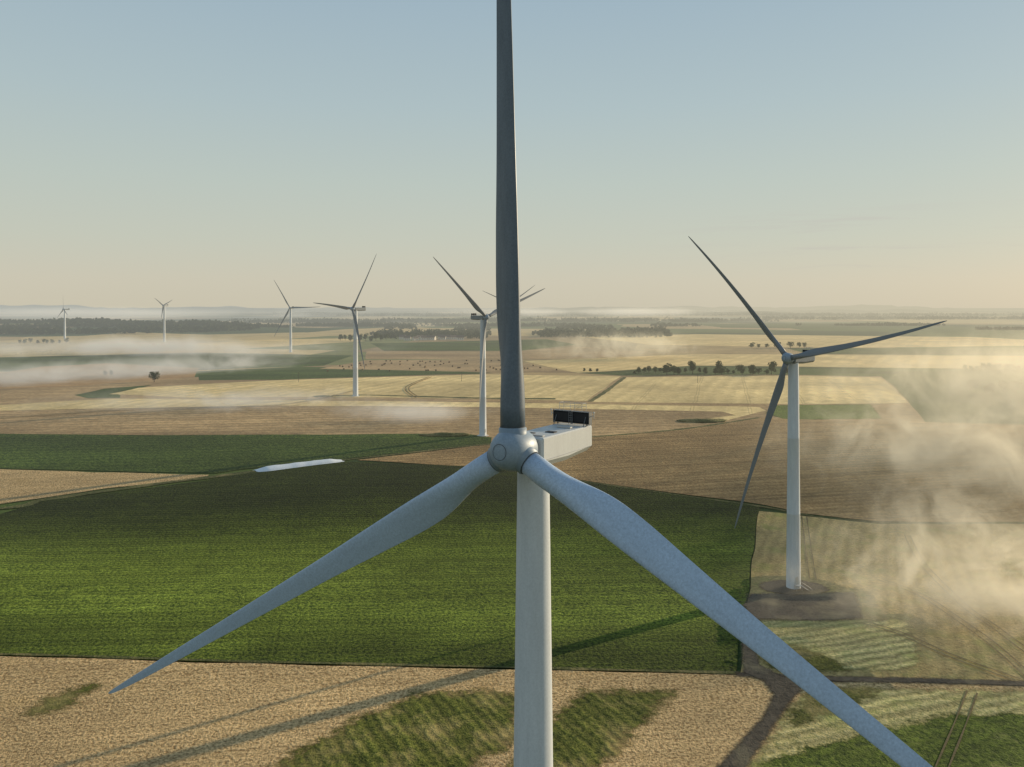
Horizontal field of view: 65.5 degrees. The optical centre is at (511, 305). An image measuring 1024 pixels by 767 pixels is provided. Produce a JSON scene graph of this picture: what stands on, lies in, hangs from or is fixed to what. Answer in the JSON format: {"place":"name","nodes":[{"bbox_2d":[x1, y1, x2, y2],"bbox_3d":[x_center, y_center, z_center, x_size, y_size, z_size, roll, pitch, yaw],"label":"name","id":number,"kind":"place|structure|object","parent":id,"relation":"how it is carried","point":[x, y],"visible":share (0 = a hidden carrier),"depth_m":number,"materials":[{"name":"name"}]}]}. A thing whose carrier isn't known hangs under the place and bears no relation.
{"place":"outdoors","nodes":[
{"label":"outdoors","id":0,"kind":"place"},
{"bbox_2d":[24,684,103,716],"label":"crop field","id":1,"kind":"structure","parent":0,"point":[57,703],"depth_m":168.41,"materials":[{"name":"green plant"}]},
{"bbox_2d":[0,363,198,388],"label":"crop field","id":2,"kind":"structure","parent":0,"point":[67,375],"depth_m":845.50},
{"bbox_2d":[0,469,207,503],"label":"crop field","id":3,"kind":"structure","parent":0,"point":[18,485],"depth_m":369.29,"materials":[{"name":"beige plant"}]},
{"bbox_2d":[76,385,149,397],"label":"crop field","id":4,"kind":"structure","parent":0,"point":[104,393],"depth_m":658.22,"materials":[{"name":"plant"}]},
{"bbox_2d":[0,353,351,371],"bbox_3d":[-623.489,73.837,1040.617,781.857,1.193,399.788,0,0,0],"label":"crop field","id":5,"kind":"structure","parent":0,"point":[210,361],"depth_m":1076.35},
{"bbox_2d":[0,390,352,417],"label":"wheel track","id":6,"kind":"structure","parent":0,"point":[165,407],"depth_m":571.12,"materials":[{"name":"brown soil"}]},
{"bbox_2d":[8,389,360,417],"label":"wheel track","id":7,"kind":"structure","parent":0,"point":[189,407],"depth_m":568.77,"materials":[{"name":"brown soil"}]},
{"bbox_2d":[0,322,430,335],"bbox_3d":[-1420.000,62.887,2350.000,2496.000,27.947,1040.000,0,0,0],"label":"hills","id":8,"kind":"structure","parent":0,"point":[280,331],"depth_m":2113.01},
{"bbox_2d":[0,317,260,334],"bbox_3d":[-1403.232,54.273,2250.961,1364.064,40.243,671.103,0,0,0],"label":"woodland","id":9,"kind":"object","parent":8,"relation":"on","point":[124,325],"visible":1,"depth_m":2177.53,"materials":[{"name":"plant"}]},
{"bbox_2d":[0,433,491,472],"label":"crop field","id":10,"kind":"structure","parent":0,"point":[182,453],"depth_m":430.77,"materials":[{"name":"green plant"}]},
{"bbox_2d":[169,338,358,351],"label":"crop field","id":11,"kind":"structure","parent":0,"point":[245,344],"depth_m":1450.32,"materials":[{"name":"beige plant"}]},
{"bbox_2d":[199,369,479,379],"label":"crop field","id":12,"kind":"structure","parent":0,"point":[290,374],"depth_m":844.11,"materials":[{"name":"plant"}]},
{"bbox_2d":[112,374,620,400],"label":"crop field","id":13,"kind":"structure","parent":0,"point":[574,387],"depth_m":690.54,"materials":[{"name":"beige plant"}]},
{"bbox_2d":[316,256,375,396],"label":"wind turbine","id":14,"kind":"object","parent":13,"relation":"on","point":[356,337],"visible":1,"depth_m":631.36,"materials":[{"name":"paint"}]},
{"bbox_2d":[0,461,760,670],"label":"crop field","id":15,"kind":"structure","parent":0,"point":[161,571],"depth_m":250.95,"materials":[{"name":"green plant"}]},
{"bbox_2d":[255,459,343,471],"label":"silage clamp","id":16,"kind":"object","parent":15,"relation":"on","point":[291,465],"visible":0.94,"depth_m":394.98,"materials":[{"name":"white plastic"}]},
{"bbox_2d":[0,399,765,420],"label":"crop field","id":17,"kind":"structure","parent":0,"point":[739,412],"depth_m":580.98,"materials":[{"name":"beige plant"}]},
{"bbox_2d":[276,688,513,766],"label":"crop field","id":18,"kind":"structure","parent":0,"point":[443,729],"depth_m":155.05,"materials":[{"name":"green plant"}]},
{"bbox_2d":[321,360,573,372],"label":"crop field","id":19,"kind":"structure","parent":0,"point":[471,365],"depth_m":969.67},
{"bbox_2d":[0,374,924,441],"bbox_3d":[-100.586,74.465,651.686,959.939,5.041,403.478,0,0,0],"label":"crop field","id":20,"kind":"structure","parent":0,"point":[282,420],"depth_m":533.49,"materials":[{"name":"beige plant"}]},
{"bbox_2d":[148,371,159,381],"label":"tree","id":21,"kind":"object","parent":20,"relation":"on","point":[154,375],"visible":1,"depth_m":752.72,"materials":[{"name":"green plant"}]},
{"bbox_2d":[420,432,469,436],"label":"dirt heap","id":22,"kind":"object","parent":20,"relation":"on","point":[443,434],"visible":0.99,"depth_m":464.64,"materials":[{"name":"soil"}]},
{"bbox_2d":[676,418,725,422],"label":"grass patch","id":23,"kind":"object","parent":20,"relation":"on","point":[709,420],"visible":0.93,"depth_m":510.64,"materials":[{"name":"green plant"}]},
{"bbox_2d":[371,339,574,350],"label":"crop field","id":24,"kind":"structure","parent":0,"point":[492,345],"depth_m":1420.73,"materials":[{"name":"plant"}]},
{"bbox_2d":[366,346,644,359],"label":"crop field","id":25,"kind":"structure","parent":0,"point":[580,352],"depth_m":1198.94,"materials":[{"name":"beige plant"}]},
{"bbox_2d":[0,310,1021,314],"bbox_3d":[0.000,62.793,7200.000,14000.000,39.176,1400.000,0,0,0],"label":"hills","id":26,"kind":"structure","parent":0,"point":[614,312],"depth_m":6880.60,"materials":[{"name":"grey"}]},
{"bbox_2d":[0,656,1023,766],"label":"crop field","id":27,"kind":"structure","parent":0,"point":[192,714],"depth_m":165.95,"materials":[{"name":"beige plant"}]},
{"bbox_2d":[0,308,1023,687],"bbox_3d":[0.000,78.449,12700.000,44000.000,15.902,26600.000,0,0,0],"label":"ground","id":28,"kind":"structure","parent":0,"point":[10,346],"depth_m":1715.78,"materials":[{"name":"green plant"}]},
{"bbox_2d":[57,306,69,338],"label":"wind turbine","id":29,"kind":"object","parent":28,"relation":"on","point":[65,313],"visible":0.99,"depth_m":1669.20,"materials":[{"name":"paint"}]},
{"bbox_2d":[0,470,256,508],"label":"grass verge","id":30,"kind":"object","parent":28,"relation":"on","point":[94,492],"depth_m":356.71,"materials":[{"name":"green plant"}]},
{"bbox_2d":[156,299,171,341],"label":"wind turbine","id":31,"kind":"object","parent":28,"relation":"on","point":[163,312],"visible":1,"depth_m":1538.41,"materials":[{"name":"paint"}]},
{"bbox_2d":[247,323,293,327],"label":"woodland","id":32,"kind":"object","parent":28,"relation":"on","point":[272,325],"visible":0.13,"depth_m":2406.39,"materials":[{"name":"plant"}]},
{"bbox_2d":[274,282,312,351],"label":"wind turbine","id":33,"kind":"object","parent":28,"relation":"on","point":[290,334],"visible":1,"depth_m":1248.35,"materials":[{"name":"paint"}]},
{"bbox_2d":[227,317,454,322],"bbox_3d":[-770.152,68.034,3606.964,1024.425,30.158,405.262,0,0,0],"label":"woodland","id":34,"kind":"object","parent":28,"relation":"on","point":[366,320],"visible":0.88,"depth_m":3524.42,"materials":[{"name":"plant"}]},
{"bbox_2d":[296,321,422,326],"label":"woodland","id":35,"kind":"object","parent":28,"relation":"on","point":[349,324],"visible":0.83,"depth_m":2856.90,"materials":[{"name":"green plant"}]},
{"bbox_2d":[0,653,739,673],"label":"grass verge","id":36,"kind":"object","parent":28,"relation":"on","point":[440,665],"depth_m":186.42,"materials":[{"name":"plant"}]},
{"bbox_2d":[404,335,410,339],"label":"house","id":37,"kind":"structure","parent":28,"relation":"on","point":[407,337],"depth_m":1608.60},
{"bbox_2d":[420,335,427,339],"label":"house","id":38,"kind":"structure","parent":28,"relation":"on","point":[423,337],"depth_m":1624.78,"materials":[{"name":"grey"}]},
{"bbox_2d":[370,323,491,338],"bbox_3d":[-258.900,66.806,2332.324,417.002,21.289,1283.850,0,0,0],"label":"woodland","id":39,"kind":"object","parent":28,"relation":"on","point":[470,332],"visible":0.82,"depth_m":1960.89,"materials":[{"name":"green plant"}]},
{"bbox_2d":[428,335,435,339],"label":"house","id":40,"kind":"structure","parent":28,"relation":"on","point":[431,337],"depth_m":1628.42,"materials":[{"name":"white paint"}]},
{"bbox_2d":[331,395,555,398],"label":"grass verge","id":41,"kind":"object","parent":28,"relation":"on","point":[444,397],"depth_m":623.36,"materials":[{"name":"plant"}]},
{"bbox_2d":[456,334,463,339],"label":"house","id":42,"kind":"structure","parent":28,"relation":"on","point":[460,337],"depth_m":1616.33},
{"bbox_2d":[271,312,671,316],"bbox_3d":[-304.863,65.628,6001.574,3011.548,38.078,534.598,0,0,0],"label":"woodland","id":43,"kind":"object","parent":28,"relation":"on","point":[469,314],"visible":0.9,"depth_m":5940.85,"materials":[{"name":"green plant"}]},
{"bbox_2d":[433,257,544,436],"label":"wind turbine","id":44,"kind":"object","parent":28,"relation":"on","point":[484,318],"visible":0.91,"depth_m":465.25,"materials":[{"name":"paint"}]},
{"bbox_2d":[108,0,932,766],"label":"wind turbine","id":45,"kind":"object","parent":28,"relation":"on","point":[524,452],"visible":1,"depth_m":51.86,"materials":[{"name":"paint"}]},
{"bbox_2d":[340,417,758,460],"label":"grass verge","id":46,"kind":"object","parent":28,"relation":"on","point":[592,436],"depth_m":463.38,"materials":[{"name":"green plant"}]},
{"bbox_2d":[424,321,701,326],"bbox_3d":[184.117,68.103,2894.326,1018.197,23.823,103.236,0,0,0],"label":"woodland","id":47,"kind":"object","parent":28,"relation":"on","point":[537,324],"visible":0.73,"depth_m":2879.08,"materials":[{"name":"plant"}]},
{"bbox_2d":[382,316,778,321],"bbox_3d":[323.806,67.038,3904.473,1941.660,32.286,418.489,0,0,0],"label":"woodland","id":48,"kind":"object","parent":28,"relation":"on","point":[575,319],"visible":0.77,"depth_m":3837.80,"materials":[{"name":"plant"}]},
{"bbox_2d":[531,323,672,336],"bbox_3d":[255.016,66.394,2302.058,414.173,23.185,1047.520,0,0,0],"label":"woodland","id":49,"kind":"object","parent":28,"relation":"on","point":[594,330],"visible":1,"depth_m":1904.94,"materials":[{"name":"green plant"}]},
{"bbox_2d":[589,377,625,401],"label":"grass verge","id":50,"kind":"object","parent":28,"relation":"on","point":[607,389],"depth_m":673.30,"materials":[{"name":"green plant"}]},
{"bbox_2d":[759,580,828,594],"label":"earth pad","id":51,"kind":"object","parent":28,"relation":"on","point":[777,586],"visible":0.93,"depth_m":237.54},
{"bbox_2d":[579,480,1023,523],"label":"grass verge","id":52,"kind":"object","parent":28,"relation":"on","point":[786,510],"depth_m":331.01,"materials":[{"name":"green plant"}]},
{"bbox_2d":[744,592,862,620],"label":"earth pad","id":53,"kind":"object","parent":28,"relation":"on","point":[832,606],"visible":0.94,"depth_m":222.66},
{"bbox_2d":[688,236,945,589],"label":"wind turbine","id":54,"kind":"object","parent":53,"relation":"on","point":[791,362],"visible":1,"depth_m":237.50,"materials":[{"name":"paint"}]},
{"bbox_2d":[629,312,1023,315],"bbox_3d":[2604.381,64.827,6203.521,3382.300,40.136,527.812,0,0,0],"label":"woodland","id":55,"kind":"object","parent":28,"relation":"on","point":[834,314],"visible":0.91,"depth_m":6145.85,"materials":[{"name":"plant"}]},
{"bbox_2d":[795,322,945,325],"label":"woodland","id":56,"kind":"object","parent":28,"relation":"on","point":[886,324],"visible":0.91,"depth_m":2989.26,"materials":[{"name":"green plant"}]},
{"bbox_2d":[740,315,1023,319],"bbox_3d":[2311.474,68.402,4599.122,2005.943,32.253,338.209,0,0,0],"label":"woodland","id":57,"kind":"object","parent":28,"relation":"on","point":[870,317],"visible":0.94,"depth_m":4568.81,"materials":[{"name":"green plant"}]},
{"bbox_2d":[975,326,1023,329],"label":"woodland","id":58,"kind":"object","parent":28,"relation":"on","point":[1000,328],"visible":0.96,"depth_m":2437.19,"materials":[{"name":"plant"}]},
{"bbox_2d":[0,307,1023,311],"bbox_3d":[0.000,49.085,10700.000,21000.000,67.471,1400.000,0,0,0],"label":"hills","id":59,"kind":"structure","parent":0,"point":[239,309],"depth_m":10292.12,"materials":[{"name":"grey"}]},
{"bbox_2d":[0,304,1023,309],"bbox_3d":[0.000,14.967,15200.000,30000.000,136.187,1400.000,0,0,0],"label":"hills","id":60,"kind":"structure","parent":0,"point":[80,307],"depth_m":14810.12,"materials":[{"name":"grey"}]},
{"bbox_2d":[0,0,1023,307],"label":"sky","id":61,"kind":"structure","parent":0,"point":[188,153],"materials":[{"name":"blue"}]},
{"bbox_2d":[508,688,676,766],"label":"crop field","id":62,"kind":"structure","parent":0,"point":[591,728],"depth_m":159.50,"materials":[{"name":"green plant"}]},
{"bbox_2d":[360,418,1023,522],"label":"crop field","id":63,"kind":"structure","parent":0,"point":[884,471],"depth_m":397.38,"materials":[{"name":"brown soil"}]},
{"bbox_2d":[593,376,907,403],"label":"crop field","id":64,"kind":"structure","parent":0,"point":[760,390],"depth_m":673.64,"materials":[{"name":"beige plant"}]},
{"bbox_2d":[717,643,800,766],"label":"road","id":65,"kind":"structure","parent":0,"point":[785,690],"depth_m":166.10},
{"bbox_2d":[525,354,1023,372],"bbox_3d":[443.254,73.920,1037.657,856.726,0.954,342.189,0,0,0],"label":"crop field","id":66,"kind":"structure","parent":0,"point":[870,361],"depth_m":1057.30,"materials":[{"name":"beige plant"},{"name":"straw"},{"name":"soil"}]},
{"bbox_2d":[759,645,846,671],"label":"crop field","id":67,"kind":"structure","parent":0,"point":[818,662],"depth_m":187.59,"materials":[{"name":"green plant"}]},
{"bbox_2d":[584,334,1023,347],"bbox_3d":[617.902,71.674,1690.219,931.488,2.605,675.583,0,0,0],"label":"crop field","id":68,"kind":"structure","parent":0,"point":[815,341],"depth_m":1602.47,"materials":[{"name":"beige plant"},{"name":"straw"},{"name":"soil"}]},
{"bbox_2d":[585,366,1023,375],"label":"crop field","id":69,"kind":"structure","parent":0,"point":[845,371],"depth_m":887.90,"materials":[{"name":"beige plant"}]},
{"bbox_2d":[660,363,671,372],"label":"tree","id":70,"kind":"object","parent":69,"relation":"on","point":[665,368],"visible":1,"depth_m":839.91,"materials":[{"name":"green plant"}]},
{"bbox_2d":[670,365,676,372],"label":"tree","id":71,"kind":"object","parent":69,"relation":"on","point":[673,368],"visible":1,"depth_m":833.98,"materials":[{"name":"green plant"}]},
{"bbox_2d":[687,360,695,373],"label":"tree","id":72,"kind":"object","parent":69,"relation":"on","point":[692,365],"visible":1,"depth_m":848.47,"materials":[{"name":"green plant"}]},
{"bbox_2d":[715,360,721,369],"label":"tree","id":73,"kind":"object","parent":69,"relation":"on","point":[718,364],"visible":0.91,"depth_m":868.82,"materials":[{"name":"green plant"}]},
{"bbox_2d":[717,366,725,374],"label":"tree","id":74,"kind":"object","parent":69,"relation":"on","point":[721,369],"visible":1,"depth_m":838.82,"materials":[{"name":"green plant"}]},
{"bbox_2d":[735,364,744,372],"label":"tree","id":75,"kind":"object","parent":69,"relation":"on","point":[740,367],"visible":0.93,"depth_m":866.76,"materials":[{"name":"green plant"}]},
{"bbox_2d":[749,367,755,374],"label":"tree","id":76,"kind":"object","parent":69,"relation":"on","point":[752,369],"visible":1,"depth_m":837.56,"materials":[{"name":"green plant"}]},
{"bbox_2d":[754,367,761,373],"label":"tree","id":77,"kind":"object","parent":69,"relation":"on","point":[758,369],"visible":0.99,"depth_m":849.19,"materials":[{"name":"green plant"}]},
{"bbox_2d":[768,361,776,374],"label":"tree","id":78,"kind":"object","parent":69,"relation":"on","point":[772,366],"visible":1,"depth_m":842.36,"materials":[{"name":"green plant"}]},
{"bbox_2d":[985,363,992,369],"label":"tree","id":79,"kind":"object","parent":69,"relation":"on","point":[989,366],"visible":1,"depth_m":892.73,"materials":[{"name":"beige plant"}]},
{"bbox_2d":[801,516,809,578],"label":"wheel track","id":80,"kind":"structure","parent":0,"point":[805,548],"depth_m":279.45,"materials":[{"name":"brown soil"}]},
{"bbox_2d":[806,516,816,578],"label":"wheel track","id":81,"kind":"structure","parent":0,"point":[811,548],"depth_m":280.10,"materials":[{"name":"brown soil"}]},
{"bbox_2d":[700,323,940,328],"bbox_3d":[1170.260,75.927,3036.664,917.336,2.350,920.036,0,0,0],"label":"crop field","id":82,"kind":"structure","parent":0,"point":[820,325],"depth_m":2862.96,"materials":[{"name":"beige plant"}]},
{"bbox_2d":[773,404,879,419],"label":"crop field","id":83,"kind":"structure","parent":0,"point":[845,411],"depth_m":549.60,"materials":[{"name":"beige plant"}]},
{"bbox_2d":[786,686,879,725],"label":"crop field","id":84,"kind":"structure","parent":0,"point":[814,707],"depth_m":166.18,"materials":[{"name":"green plant"}]},
{"bbox_2d":[762,619,924,671],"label":"crop field","id":85,"kind":"structure","parent":0,"point":[853,644],"depth_m":199.03,"materials":[{"name":"green plant"}]},
{"bbox_2d":[798,653,813,656],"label":"grass patch","id":86,"kind":"object","parent":85,"relation":"on","point":[806,654],"visible":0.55,"depth_m":191.20,"materials":[{"name":"green plant"}]},
{"bbox_2d":[736,672,1023,685],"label":"road","id":87,"kind":"structure","parent":0,"point":[925,680],"depth_m":177.79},
{"bbox_2d":[741,511,1023,680],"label":"crop field","id":88,"kind":"structure","parent":0,"point":[978,568],"depth_m":247.71,"materials":[{"name":"plant"}]},
{"bbox_2d":[748,686,1023,766],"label":"crop field","id":89,"kind":"structure","parent":0,"point":[895,708],"depth_m":163.75,"materials":[{"name":"green plant"}]},
{"bbox_2d":[757,713,1023,766],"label":"crop field","id":90,"kind":"structure","parent":0,"point":[992,741],"depth_m":150.69,"materials":[{"name":"green plant"}]},
{"bbox_2d":[789,348,1023,354],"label":"crop field","id":91,"kind":"structure","parent":0,"point":[975,351],"depth_m":1267.07,"materials":[{"name":"beige plant"}]},
{"bbox_2d":[864,623,1015,680],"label":"wheel track","id":92,"kind":"structure","parent":0,"point":[943,654],"depth_m":190.93,"materials":[{"name":"brown soil"}]},
{"bbox_2d":[870,622,1020,678],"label":"wheel track","id":93,"kind":"structure","parent":0,"point":[948,652],"depth_m":191.52,"materials":[{"name":"brown soil"}]},
{"bbox_2d":[877,579,1023,674],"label":"wheel track","id":94,"kind":"structure","parent":0,"point":[966,627],"depth_m":205.88,"materials":[{"name":"brown soil"}]},
{"bbox_2d":[935,690,967,766],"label":"wheel track","id":95,"kind":"structure","parent":0,"point":[947,739],"depth_m":155.33,"materials":[{"name":"brown soil"}]},
{"bbox_2d":[881,372,1023,424],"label":"crop field","id":96,"kind":"structure","parent":0,"point":[942,397],"depth_m":624.00,"materials":[{"name":"beige plant"}]},
{"bbox_2d":[983,385,991,393],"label":"tree","id":97,"kind":"object","parent":96,"relation":"on","point":[986,388],"visible":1,"depth_m":643.36,"materials":[{"name":"beige plant"}]},
{"bbox_2d":[883,579,1023,667],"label":"wheel track","id":98,"kind":"structure","parent":0,"point":[966,622],"depth_m":209.89,"materials":[{"name":"brown soil"}]},
{"bbox_2d":[948,693,977,766],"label":"wheel track","id":99,"kind":"structure","parent":0,"point":[960,738],"depth_m":154.62,"materials":[{"name":"brown soil"}]},
{"bbox_2d":[904,535,1023,651],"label":"wheel track","id":100,"kind":"structure","parent":0,"point":[955,600],"depth_m":230.84,"materials":[{"name":"brown soil"}]},
{"bbox_2d":[910,536,1023,645],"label":"wheel track","id":101,"kind":"structure","parent":0,"point":[957,595],"depth_m":229.63,"materials":[{"name":"brown soil"}]}
]}

